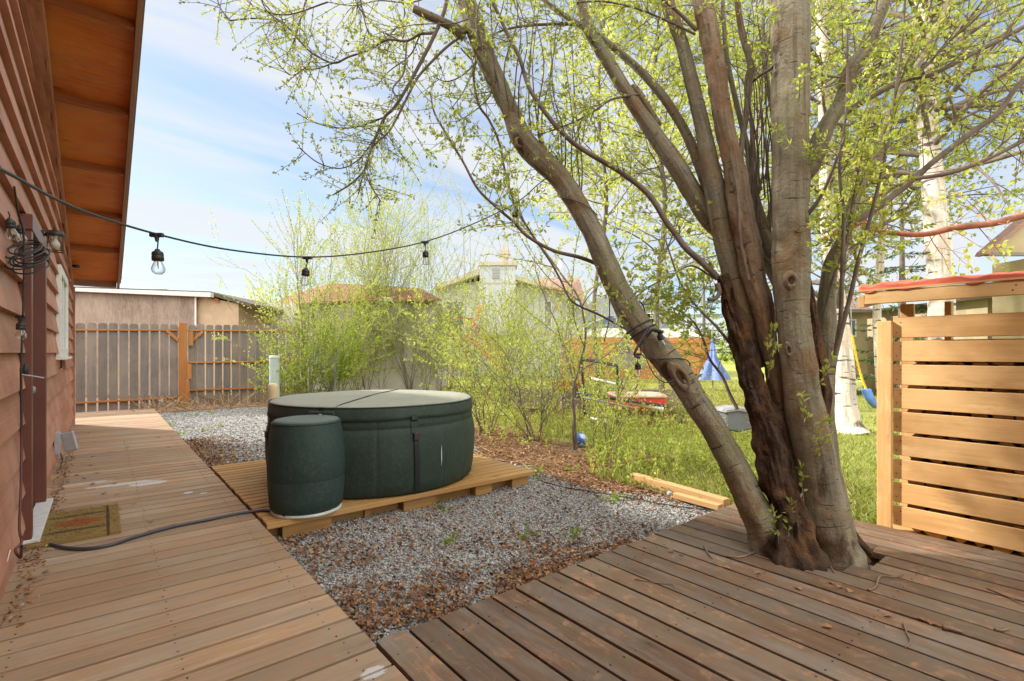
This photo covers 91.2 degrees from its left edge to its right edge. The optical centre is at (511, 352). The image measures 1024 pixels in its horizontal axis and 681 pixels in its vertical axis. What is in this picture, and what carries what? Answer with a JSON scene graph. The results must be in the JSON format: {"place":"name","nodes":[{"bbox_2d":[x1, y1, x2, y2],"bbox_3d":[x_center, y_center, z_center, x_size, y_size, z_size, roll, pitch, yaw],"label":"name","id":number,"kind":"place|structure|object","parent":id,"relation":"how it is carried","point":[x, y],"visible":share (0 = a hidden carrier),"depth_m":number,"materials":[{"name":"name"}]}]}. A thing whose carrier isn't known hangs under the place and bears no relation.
{"place":"outdoors","nodes":[
{"label":"outdoors","id":0,"kind":"place"},
{"bbox_2d":[0,409,407,680],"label":"walkway","id":1,"kind":"structure","parent":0,"point":[243,597],"depth_m":2.60,"materials":[{"name":"wood"}]},
{"bbox_2d":[1,440,78,626],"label":"wall litter","id":2,"kind":"object","parent":1,"relation":"on","point":[29,579],"depth_m":3.00,"materials":[{"name":"brown plant"}]},
{"bbox_2d":[25,502,120,549],"bbox_3d":[-3.143,1.230,3.629,0.518,0.036,0.827,0,0,-39],"label":"doormat","id":3,"kind":"object","parent":1,"relation":"on","point":[72,525],"visible":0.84,"depth_m":3.56,"materials":[{"name":"fabric"}]},
{"bbox_2d":[41,509,284,550],"bbox_3d":[-2.469,1.230,3.490,1.654,0.040,0.434,0,0,-25],"label":"power cord","id":4,"kind":"object","parent":1,"relation":"on","point":[145,533],"visible":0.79,"depth_m":3.44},
{"bbox_2d":[158,406,713,644],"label":"gravel","id":5,"kind":"structure","parent":0,"point":[235,421],"depth_m":3.97,"materials":[{"name":"gravel"}]},
{"bbox_2d":[267,383,277,422],"bbox_3d":[-3.625,0.929,7.600,0.150,0.942,0.150,0,0,-39],"label":"vent pipe","id":6,"kind":"object","parent":5,"relation":"on","point":[272,390],"visible":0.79,"depth_m":7.54,"materials":[{"name":"beige plastic"}]},
{"bbox_2d":[269,355,279,396],"bbox_3d":[-5.213,0.730,11.000,0.224,1.341,0.224,0,0,-39],"label":"utility post","id":7,"kind":"object","parent":5,"relation":"on","point":[274,366],"visible":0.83,"depth_m":10.92,"materials":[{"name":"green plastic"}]},
{"bbox_2d":[246,312,339,396],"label":"shrub","id":8,"kind":"object","parent":5,"relation":"on","point":[295,370],"visible":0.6,"depth_m":11.41,"materials":[{"name":"green plant"}]},
{"bbox_2d":[211,273,387,394],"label":"shrub","id":9,"kind":"object","parent":5,"relation":"on","point":[281,345],"visible":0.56,"depth_m":11.72,"materials":[{"name":"green plant"}]},
{"bbox_2d":[246,187,374,392],"bbox_3d":[-5.060,-1.552,12.210,3.052,5.952,3.469,0,0,7],"label":"young tree","id":10,"kind":"object","parent":5,"relation":"on","point":[299,297],"visible":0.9,"depth_m":12.32,"materials":[{"name":"green plant"}]},
{"bbox_2d":[282,291,399,392],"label":"shrub","id":11,"kind":"object","parent":5,"relation":"on","point":[336,357],"visible":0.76,"depth_m":11.83,"materials":[{"name":"green plant"}]},
{"bbox_2d":[211,454,534,538],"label":"platform","id":12,"kind":"structure","parent":5,"relation":"on","point":[245,483],"depth_m":4.62,"materials":[{"name":"brown wood"}]},
{"bbox_2d":[266,414,344,519],"bbox_3d":[-1.645,0.870,4.020,0.584,0.760,0.582,0,0,-39],"label":"pump housing","id":13,"kind":"object","parent":12,"relation":"on","point":[305,466],"visible":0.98,"depth_m":3.78,"materials":[{"name":"green plastic"}]},
{"bbox_2d":[264,389,474,498],"bbox_3d":[-1.427,0.839,5.217,2.084,0.815,2.082,0,0,-39],"label":"hot tub","id":14,"kind":"object","parent":12,"relation":"on","point":[397,442],"visible":0.81,"depth_m":4.39,"materials":[{"name":"green plastic"}]},
{"bbox_2d":[167,405,690,545],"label":"weeds","id":15,"kind":"object","parent":5,"relation":"on","point":[526,524],"visible":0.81,"depth_m":4.67,"materials":[{"name":"green plant"}]},
{"bbox_2d":[183,433,712,638],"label":"leaf litter","id":16,"kind":"object","parent":5,"relation":"on","point":[420,604],"visible":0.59,"depth_m":3.30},
{"bbox_2d":[474,419,733,510],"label":"leaf litter","id":17,"kind":"object","parent":5,"relation":"on","point":[571,479],"visible":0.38,"depth_m":6.35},
{"bbox_2d":[537,479,708,510],"bbox_3d":[0.981,1.385,4.904,1.800,0.010,0.105,0,0,36],"label":"edging","id":18,"kind":"object","parent":5,"relation":"on","point":[627,497],"visible":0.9,"depth_m":4.78,"materials":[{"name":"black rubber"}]},
{"bbox_2d":[630,472,729,507],"bbox_3d":[1.619,1.350,4.971,0.090,0.085,1.153,0,0,-32],"label":"timber edging","id":19,"kind":"object","parent":5,"relation":"on","point":[658,483],"visible":0.58,"depth_m":4.90,"materials":[{"name":"brown wood"}]},
{"bbox_2d":[673,492,722,509],"bbox_3d":[1.684,1.350,4.565,0.070,0.050,0.470,0,0,-37],"label":"timber edging","id":20,"kind":"object","parent":5,"relation":"on","point":[697,501],"visible":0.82,"depth_m":4.53,"materials":[{"name":"brown wood"}]},
{"bbox_2d":[75,355,899,567],"bbox_3d":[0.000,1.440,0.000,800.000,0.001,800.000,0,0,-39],"label":"ground","id":21,"kind":"structure","parent":0,"point":[728,367],"depth_m":8.73,"materials":[{"name":"soil"}]},
{"bbox_2d":[0,0,145,601],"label":"house","id":22,"kind":"structure","parent":21,"relation":"on","point":[69,75],"depth_m":4.56,"materials":[{"name":"red"}]},
{"bbox_2d":[14,368,22,558],"bbox_3d":[-2.754,0.593,2.798,0.036,1.009,0.520,0,0,-44],"label":"hanging cord","id":23,"kind":"object","parent":22,"relation":"attached to","point":[19,555],"visible":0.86,"depth_m":2.89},
{"bbox_2d":[4,186,50,428],"bbox_3d":[-2.637,-0.213,2.728,0.186,1.274,0.472,0,0,-39],"label":"light coil","id":24,"kind":"object","parent":22,"relation":"hanging from","point":[23,267],"visible":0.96,"depth_m":2.76,"materials":[{"name":"black rubber"}]},
{"bbox_2d":[4,211,18,239],"bbox_3d":[-2.305,-0.582,2.310,0.049,0.126,0.060,0,0,-39],"label":"string bulb","id":25,"kind":"object","parent":24,"relation":"hanging from","point":[9,223],"visible":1,"depth_m":2.29,"materials":[{"name":"plastic"}]},
{"bbox_2d":[15,315,26,339],"bbox_3d":[-2.633,-0.135,2.688,0.048,0.133,0.048,0,0,-39],"label":"string bulb","id":26,"kind":"object","parent":24,"relation":"hanging from","point":[20,325],"visible":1,"depth_m":2.68,"materials":[{"name":"plastic"}]},
{"bbox_2d":[18,213,47,540],"bbox_3d":[-3.503,0.175,3.646,0.117,2.130,1.200,0,0,-39],"label":"door","id":27,"kind":"structure","parent":22,"relation":"in","point":[35,308],"depth_m":3.99,"materials":[{"name":"wood"}]},
{"bbox_2d":[41,227,65,252],"bbox_3d":[-3.824,-0.946,4.178,0.158,0.204,0.136,0,0,-39],"label":"wall lamp","id":28,"kind":"object","parent":22,"relation":"attached to","point":[54,242],"visible":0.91,"depth_m":4.17,"materials":[{"name":"black metal"}]},
{"bbox_2d":[55,264,71,359],"bbox_3d":[-5.664,-0.465,6.335,0.105,1.090,1.640,0,0,-39],"label":"window","id":29,"kind":"structure","parent":22,"relation":"in","point":[61,278],"depth_m":5.91,"materials":[{"name":"white paint"}]},
{"bbox_2d":[54,431,78,470],"bbox_3d":[-4.775,1.102,5.370,0.203,0.509,0.282,0,0,-39],"label":"outlet box","id":30,"kind":"object","parent":22,"relation":"attached to","point":[69,441],"visible":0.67,"depth_m":5.42,"materials":[{"name":"grey plastic"}]},
{"bbox_2d":[74,286,282,394],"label":"plywood shed","id":31,"kind":"structure","parent":21,"relation":"on","point":[128,306],"depth_m":17.00,"materials":[{"name":"beige paint"}]},
{"bbox_2d":[75,322,307,412],"bbox_3d":[-8.516,0.285,12.341,6.859,2.130,0.148,0,0,-39],"label":"picket fence","id":32,"kind":"object","parent":21,"relation":"on","point":[186,372],"visible":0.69,"depth_m":12.39,"materials":[{"name":"wood"}]},
{"bbox_2d":[114,385,316,412],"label":"dry grass","id":33,"kind":"structure","parent":21,"relation":"on","point":[176,408],"depth_m":12.16,"materials":[{"name":"plant"}]},
{"bbox_2d":[217,269,293,302],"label":"tree","id":34,"kind":"object","parent":21,"relation":"on","point":[261,292],"visible":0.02,"depth_m":22.75,"materials":[{"name":"green plant"}]},
{"bbox_2d":[252,227,357,370],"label":"shrub","id":35,"kind":"object","parent":21,"relation":"on","point":[296,287],"visible":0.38,"depth_m":16.00,"materials":[{"name":"green plant"}]},
{"bbox_2d":[187,185,423,389],"bbox_3d":[-6.476,-2.090,16.461,5.602,7.028,7.073,0,0,4],"label":"shrub","id":36,"kind":"object","parent":21,"relation":"on","point":[349,306],"visible":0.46,"depth_m":17.01,"materials":[{"name":"green plant"}]},
{"bbox_2d":[217,217,421,389],"bbox_3d":[-6.370,-1.833,16.839,7.028,6.514,5.790,0,0,-18],"label":"shrub","id":37,"kind":"object","parent":21,"relation":"on","point":[381,317],"visible":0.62,"depth_m":17.21,"materials":[{"name":"green plant"}]},
{"bbox_2d":[273,252,367,386],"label":"shrub","id":38,"kind":"object","parent":21,"relation":"on","point":[316,302],"visible":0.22,"depth_m":17.97,"materials":[{"name":"green plant"}]},
{"bbox_2d":[259,286,383,391],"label":"shrub","id":39,"kind":"object","parent":21,"relation":"on","point":[344,373],"visible":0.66,"depth_m":12.09,"materials":[{"name":"green plant"}]},
{"bbox_2d":[308,353,336,392],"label":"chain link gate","id":40,"kind":"structure","parent":21,"relation":"on","point":[334,384],"depth_m":12.00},
{"bbox_2d":[305,277,398,389],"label":"shrub","id":41,"kind":"object","parent":21,"relation":"on","point":[365,346],"visible":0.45,"depth_m":17.74,"materials":[{"name":"green plant"}]},
{"bbox_2d":[268,283,446,390],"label":"garden shed","id":42,"kind":"structure","parent":21,"relation":"on","point":[395,381],"depth_m":18.50,"materials":[{"name":"paint"}]},
{"bbox_2d":[302,100,449,389],"bbox_3d":[-4.423,-4.212,18.373,5.694,11.276,6.527,0,0,-39],"label":"young tree","id":43,"kind":"object","parent":21,"relation":"on","point":[376,246],"visible":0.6,"depth_m":18.41,"materials":[{"name":"green plant"}]},
{"bbox_2d":[325,292,458,385],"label":"shrub","id":44,"kind":"object","parent":21,"relation":"on","point":[390,323],"visible":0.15,"depth_m":18.00,"materials":[{"name":"green plant"}]},
{"bbox_2d":[323,193,473,389],"bbox_3d":[-3.556,-2.267,18.245,4.200,7.381,6.115,0,0,-64],"label":"young tree","id":45,"kind":"object","parent":21,"relation":"on","point":[401,350],"visible":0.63,"depth_m":17.95,"materials":[{"name":"green plant"}]},
{"bbox_2d":[338,195,522,390],"bbox_3d":[-2.459,-2.216,19.044,5.775,7.279,7.912,0,0,1],"label":"shrub","id":46,"kind":"object","parent":21,"relation":"on","point":[411,347],"visible":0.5,"depth_m":17.89,"materials":[{"name":"green plant"}]},
{"bbox_2d":[311,195,557,389],"bbox_3d":[-3.355,-1.871,17.305,6.463,6.589,9.606,0,0,-39],"label":"shrub","id":47,"kind":"object","parent":21,"relation":"on","point":[358,239],"visible":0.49,"depth_m":17.30,"materials":[{"name":"green plant"}]},
{"bbox_2d":[371,233,506,389],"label":"shrub","id":48,"kind":"object","parent":21,"relation":"on","point":[421,366],"visible":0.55,"depth_m":17.79,"materials":[{"name":"green plant"}]},
{"bbox_2d":[390,167,508,389],"bbox_3d":[-2.256,-3.042,19.135,4.820,8.932,3.978,0,0,-39],"label":"young tree","id":49,"kind":"object","parent":21,"relation":"on","point":[450,269],"visible":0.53,"depth_m":19.13,"materials":[{"name":"green plant"}]},
{"bbox_2d":[372,285,555,392],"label":"shrub","id":50,"kind":"object","parent":21,"relation":"on","point":[456,369],"visible":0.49,"depth_m":15.75,"materials":[{"name":"green plant"}]},
{"bbox_2d":[405,248,549,400],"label":"shrub","id":51,"kind":"object","parent":21,"relation":"on","point":[469,320],"visible":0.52,"depth_m":14.17,"materials":[{"name":"green plant"}]},
{"bbox_2d":[452,318,509,376],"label":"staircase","id":52,"kind":"structure","parent":21,"relation":"on","point":[477,327],"depth_m":27.50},
{"bbox_2d":[403,284,559,433],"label":"shrub","id":53,"kind":"object","parent":21,"relation":"on","point":[482,381],"visible":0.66,"depth_m":8.64,"materials":[{"name":"green plant"}]},
{"bbox_2d":[398,254,582,384],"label":"shrub","id":54,"kind":"object","parent":21,"relation":"on","point":[517,304],"visible":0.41,"depth_m":16.31,"materials":[{"name":"green plant"}]},
{"bbox_2d":[441,168,563,395],"bbox_3d":[-0.489,-1.905,15.916,4.409,6.656,6.007,0,0,14],"label":"shrub","id":55,"kind":"object","parent":21,"relation":"on","point":[511,291],"visible":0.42,"depth_m":16.23,"materials":[{"name":"green plant"}]},
{"bbox_2d":[445,271,571,408],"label":"shrub","id":56,"kind":"object","parent":21,"relation":"on","point":[503,333],"visible":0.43,"depth_m":12.46,"materials":[{"name":"green plant"}]},
{"bbox_2d":[404,248,630,441],"bbox_3d":[0.106,-0.164,8.159,4.197,3.178,2.889,0,0,-39],"label":"shrub","id":57,"kind":"object","parent":21,"relation":"on","point":[542,402],"visible":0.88,"depth_m":7.92,"materials":[{"name":"green plant"}]},
{"bbox_2d":[483,255,635,407],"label":"shrub","id":58,"kind":"object","parent":21,"relation":"on","point":[550,328],"visible":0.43,"depth_m":12.51,"materials":[{"name":"green plant"}]},
{"bbox_2d":[494,243,627,377],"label":"shrub","id":59,"kind":"object","parent":21,"relation":"on","point":[569,315],"visible":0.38,"depth_m":17.50,"materials":[{"name":"green plant"}]},
{"bbox_2d":[530,272,610,433],"bbox_3d":[0.973,-0.013,9.051,1.499,2.869,1.293,0,0,-14],"label":"sapling","id":60,"kind":"object","parent":21,"relation":"on","point":[568,343],"visible":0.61,"depth_m":8.87,"materials":[{"name":"green plant"}]},
{"bbox_2d":[464,131,679,450],"bbox_3d":[0.667,-0.858,7.412,2.569,4.562,3.167,0,0,-11],"label":"sapling","id":61,"kind":"object","parent":21,"relation":"on","point":[574,438],"visible":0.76,"depth_m":7.21,"materials":[{"name":"green plant"}]},
{"bbox_2d":[577,433,586,446],"bbox_3d":[1.039,1.325,7.650,0.210,0.210,0.210,0,0,-39],"label":"ball","id":62,"kind":"object","parent":21,"relation":"on","point":[581,437],"visible":0.77,"depth_m":7.57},
{"bbox_2d":[508,284,661,397],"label":"shrub","id":63,"kind":"object","parent":21,"relation":"on","point":[552,347],"visible":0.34,"depth_m":13.62,"materials":[{"name":"green plant"}]},
{"bbox_2d":[547,314,628,424],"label":"shrub","id":64,"kind":"object","parent":21,"relation":"on","point":[587,402],"visible":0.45,"depth_m":9.82,"materials":[{"name":"green plant"}]},
{"bbox_2d":[428,360,751,454],"bbox_3d":[3.387,0.852,12.686,12.133,1.509,8.764,0,0,-39],"label":"brush","id":65,"kind":"object","parent":21,"relation":"on","point":[603,412],"depth_m":8.79,"materials":[{"name":"plant"}]},
{"bbox_2d":[497,0,695,391],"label":"birch tree","id":66,"kind":"object","parent":21,"relation":"on","point":[601,152],"visible":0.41,"depth_m":14.66,"materials":[{"name":"green plant"}]},
{"bbox_2d":[581,358,619,414],"bbox_3d":[1.590,0.753,9.000,0.732,1.344,0.060,0,0,0],"label":"metal frame","id":67,"kind":"object","parent":21,"relation":"on","point":[604,363],"visible":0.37,"depth_m":8.98,"materials":[{"name":"black metal"}]},
{"bbox_2d":[178,0,1023,571],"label":"willow tree","id":68,"kind":"object","parent":21,"relation":"on","point":[800,518],"visible":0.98,"depth_m":3.37,"materials":[{"name":"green plant"}]},
{"bbox_2d":[0,167,546,257],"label":"light cable","id":69,"kind":"object","parent":68,"relation":"attached to","point":[16,177],"visible":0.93,"depth_m":2.08,"materials":[{"name":"black rubber"}]},
{"bbox_2d":[149,233,165,274],"bbox_3d":[-1.376,-0.385,1.946,0.052,0.163,0.053,0,0,-39],"label":"string bulb","id":70,"kind":"object","parent":69,"relation":"hanging from","point":[157,254],"visible":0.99,"depth_m":1.94,"materials":[{"name":"plastic"}]},
{"bbox_2d":[300,256,311,285],"bbox_3d":[-1.132,-0.448,2.753,0.057,0.162,0.054,0,0,-39],"label":"string bulb","id":71,"kind":"object","parent":69,"relation":"hanging from","point":[305,272],"visible":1,"depth_m":2.74,"materials":[{"name":"plastic"}]},
{"bbox_2d":[552,151,690,382],"bbox_3d":[0.723,-0.662,3.553,1.002,1.753,0.329,0,0,28],"label":"wound cable","id":72,"kind":"object","parent":68,"relation":"attached to","point":[648,332],"visible":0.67,"depth_m":3.35,"materials":[{"name":"black rubber"}]},
{"bbox_2d":[815,168,1023,280],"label":"tree branch","id":73,"kind":"object","parent":68,"relation":"attached to","point":[990,223],"visible":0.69,"depth_m":4.09,"materials":[{"name":"green plant"}]},
{"bbox_2d":[511,298,699,462],"bbox_3d":[1.331,0.341,6.619,2.349,2.164,2.236,0,0,-39],"label":"shrub","id":74,"kind":"object","parent":21,"relation":"on","point":[599,407],"visible":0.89,"depth_m":6.37,"materials":[{"name":"green plant"}]},
{"bbox_2d":[456,382,756,488],"bbox_3d":[3.877,1.216,11.399,10.684,0.519,12.242,0,0,-6],"label":"ground cover","id":75,"kind":"object","parent":21,"relation":"on","point":[640,453],"depth_m":7.08,"materials":[{"name":"plant"}]},
{"bbox_2d":[511,388,550,406],"bbox_3d":[0.454,1.058,12.425,0.948,0.415,1.250,0,0,0],"label":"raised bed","id":76,"kind":"object","parent":75,"relation":"on","point":[532,393],"visible":0.37,"depth_m":11.80,"materials":[{"name":"wood"}]},
{"bbox_2d":[553,379,584,408],"bbox_3d":[1.247,0.861,10.720,0.737,0.638,0.684,0,0,8],"label":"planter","id":77,"kind":"object","parent":75,"relation":"on","point":[569,397],"visible":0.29,"depth_m":10.50,"materials":[{"name":"grey plant"}]},
{"bbox_2d":[608,392,666,408],"bbox_3d":[2.533,0.935,10.055,1.094,0.287,0.950,0,0,0],"label":"sandbox","id":78,"kind":"object","parent":75,"relation":"on","point":[650,396],"visible":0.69,"depth_m":9.60,"materials":[{"name":"red plastic"}]},
{"bbox_2d":[715,405,750,431],"bbox_3d":[3.283,0.966,7.380,0.462,0.364,0.420,0,0,0],"label":"storage tote","id":79,"kind":"object","parent":75,"relation":"on","point":[734,420],"visible":0.61,"depth_m":7.20,"materials":[{"name":"grey plastic"}]},
{"bbox_2d":[314,376,899,524],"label":"grass","id":80,"kind":"structure","parent":21,"relation":"on","point":[862,502],"depth_m":6.28,"materials":[{"name":"plant"}]},
{"bbox_2d":[587,330,650,423],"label":"shrub","id":81,"kind":"object","parent":21,"relation":"on","point":[631,346],"visible":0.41,"depth_m":9.82,"materials":[{"name":"green plant"}]},
{"bbox_2d":[576,392,668,407],"bbox_3d":[1.910,0.821,8.800,1.621,0.276,0.055,0,0,7],"label":"pole","id":82,"kind":"object","parent":21,"relation":"on","point":[630,401],"visible":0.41,"depth_m":8.76,"materials":[{"name":"grey metal"}]},
{"bbox_2d":[561,337,709,378],"bbox_3d":[6.167,0.262,24.945,7.441,2.081,0.170,0,0,0],"label":"board fence","id":83,"kind":"object","parent":21,"relation":"on","point":[694,358],"visible":0.21,"depth_m":25.00,"materials":[{"name":"wood"}]},
{"bbox_2d":[611,354,645,368],"bbox_3d":[5.636,0.420,24.225,1.681,0.742,0.050,0,0,0],"label":"grey board","id":84,"kind":"object","parent":83,"relation":"attached to","point":[628,357],"visible":0.43,"depth_m":24.20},
{"bbox_2d":[587,328,704,374],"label":"garage","id":85,"kind":"structure","parent":21,"relation":"on","point":[666,331],"depth_m":30.60,"materials":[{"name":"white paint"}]},
{"bbox_2d":[611,387,683,407],"bbox_3d":[3.218,1.033,11.825,1.534,0.405,1.250,0,0,0],"label":"raised bed","id":86,"kind":"object","parent":21,"relation":"on","point":[664,392],"visible":0.13,"depth_m":11.20,"materials":[{"name":"wood"}]},
{"bbox_2d":[531,0,770,388],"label":"birch tree","id":87,"kind":"object","parent":21,"relation":"on","point":[654,70],"visible":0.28,"depth_m":13.17,"materials":[{"name":"green plant"}]},
{"bbox_2d":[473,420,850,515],"bbox_3d":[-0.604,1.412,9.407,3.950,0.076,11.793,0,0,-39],"label":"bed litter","id":88,"kind":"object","parent":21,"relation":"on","point":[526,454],"visible":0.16,"depth_m":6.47,"materials":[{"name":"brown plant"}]},
{"bbox_2d":[638,338,719,423],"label":"shrub","id":89,"kind":"object","parent":21,"relation":"on","point":[690,359],"visible":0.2,"depth_m":9.88,"materials":[{"name":"green plant"}]},
{"bbox_2d":[376,501,1023,680],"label":"deck","id":90,"kind":"structure","parent":21,"relation":"on","point":[607,616],"depth_m":2.34,"materials":[{"name":"wood"}]},
{"bbox_2d":[680,247,730,360],"bbox_3d":[12.905,-3.100,34.084,3.692,9.080,3.863,0,0,-30],"label":"spruce tree","id":91,"kind":"object","parent":21,"relation":"on","point":[704,324],"visible":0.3,"depth_m":33.91,"materials":[{"name":"green plant"}]},
{"bbox_2d":[698,327,730,388],"bbox_3d":[7.636,0.194,18.975,1.217,2.329,1.223,0,0,7],"label":"play tent","id":92,"kind":"object","parent":21,"relation":"on","point":[708,367],"visible":0.86,"depth_m":18.81,"materials":[{"name":"blue fabric"}]},
{"bbox_2d":[677,318,778,364],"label":"woods","id":93,"kind":"object","parent":21,"relation":"on","point":[724,355],"visible":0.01,"depth_m":66.43,"materials":[{"name":"green plant"}]},
{"bbox_2d":[578,0,993,307],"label":"birch tree","id":94,"kind":"object","parent":21,"relation":"on","point":[648,240],"visible":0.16,"depth_m":11.92,"materials":[{"name":"green plant"}]},
{"bbox_2d":[693,0,959,434],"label":"birch tree","id":95,"kind":"object","parent":21,"relation":"on","point":[847,417],"visible":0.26,"depth_m":9.05,"materials":[{"name":"green plant"}]},
{"bbox_2d":[848,247,876,407],"bbox_3d":[6.410,-0.803,8.963,1.071,3.607,0.223,0,0,-29],"label":"swing","id":96,"kind":"object","parent":95,"relation":"hanging from","point":[869,397],"visible":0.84,"depth_m":8.80,"materials":[{"name":"fabric"}]},
{"bbox_2d":[815,293,871,375],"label":"tan shed","id":97,"kind":"structure","parent":21,"relation":"on","point":[859,316],"depth_m":17.00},
{"bbox_2d":[748,0,1023,388],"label":"birch tree","id":98,"kind":"object","parent":21,"relation":"on","point":[879,269],"visible":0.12,"depth_m":12.60,"materials":[{"name":"green plant"}]},
{"bbox_2d":[852,182,926,387],"bbox_3d":[12.389,-2.242,15.798,3.466,7.363,3.170,0,0,-39],"label":"spruce tree","id":99,"kind":"object","parent":21,"relation":"on","point":[901,266],"visible":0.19,"depth_m":15.95,"materials":[{"name":"green plant"}]},
{"bbox_2d":[767,0,1023,339],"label":"birch tree","id":100,"kind":"object","parent":21,"relation":"on","point":[934,188],"visible":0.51,"depth_m":8.12,"materials":[{"name":"green plant"}]},
{"bbox_2d":[862,297,991,391],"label":"neighbour house","id":101,"kind":"structure","parent":21,"relation":"on","point":[982,305],"depth_m":16.10,"materials":[{"name":"beige"}]},
{"bbox_2d":[856,277,1023,556],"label":"fence","id":102,"kind":"object","parent":21,"relation":"on","point":[907,327],"visible":0.96,"depth_m":3.37,"materials":[{"name":"brown wood"}]},
{"bbox_2d":[859,270,1023,292],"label":"tarpaulin","id":103,"kind":"object","parent":102,"relation":"on","point":[949,279],"visible":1,"depth_m":3.35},
{"bbox_2d":[940,0,1023,166],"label":"birch tree","id":104,"kind":"object","parent":21,"relation":"on","point":[1018,40],"visible":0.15,"depth_m":10.65,"materials":[{"name":"green plant"}]},
{"bbox_2d":[434,245,588,376],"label":"white house","id":105,"kind":"structure","parent":0,"point":[501,263],"depth_m":29.97,"materials":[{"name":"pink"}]},
{"bbox_2d":[445,301,463,331],"bbox_3d":[-3.413,-2.143,29.985,1.133,1.959,0.070,0,0,0],"label":"window","id":106,"kind":"structure","parent":105,"relation":"in","point":[460,321],"depth_m":29.95,"materials":[{"name":"white paint"}]},
{"bbox_2d":[80,0,1023,354],"label":"sky","id":107,"kind":"structure","parent":0,"point":[210,132],"materials":[{"name":"blue"}]},
{"bbox_2d":[585,292,672,328],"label":"blue house","id":108,"kind":"structure","parent":0,"point":[612,314],"depth_m":35.70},
{"bbox_2d":[974,219,1023,338],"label":"garage gable","id":109,"kind":"structure","parent":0,"point":[1012,234],"depth_m":12.02,"materials":[{"name":"beige"}]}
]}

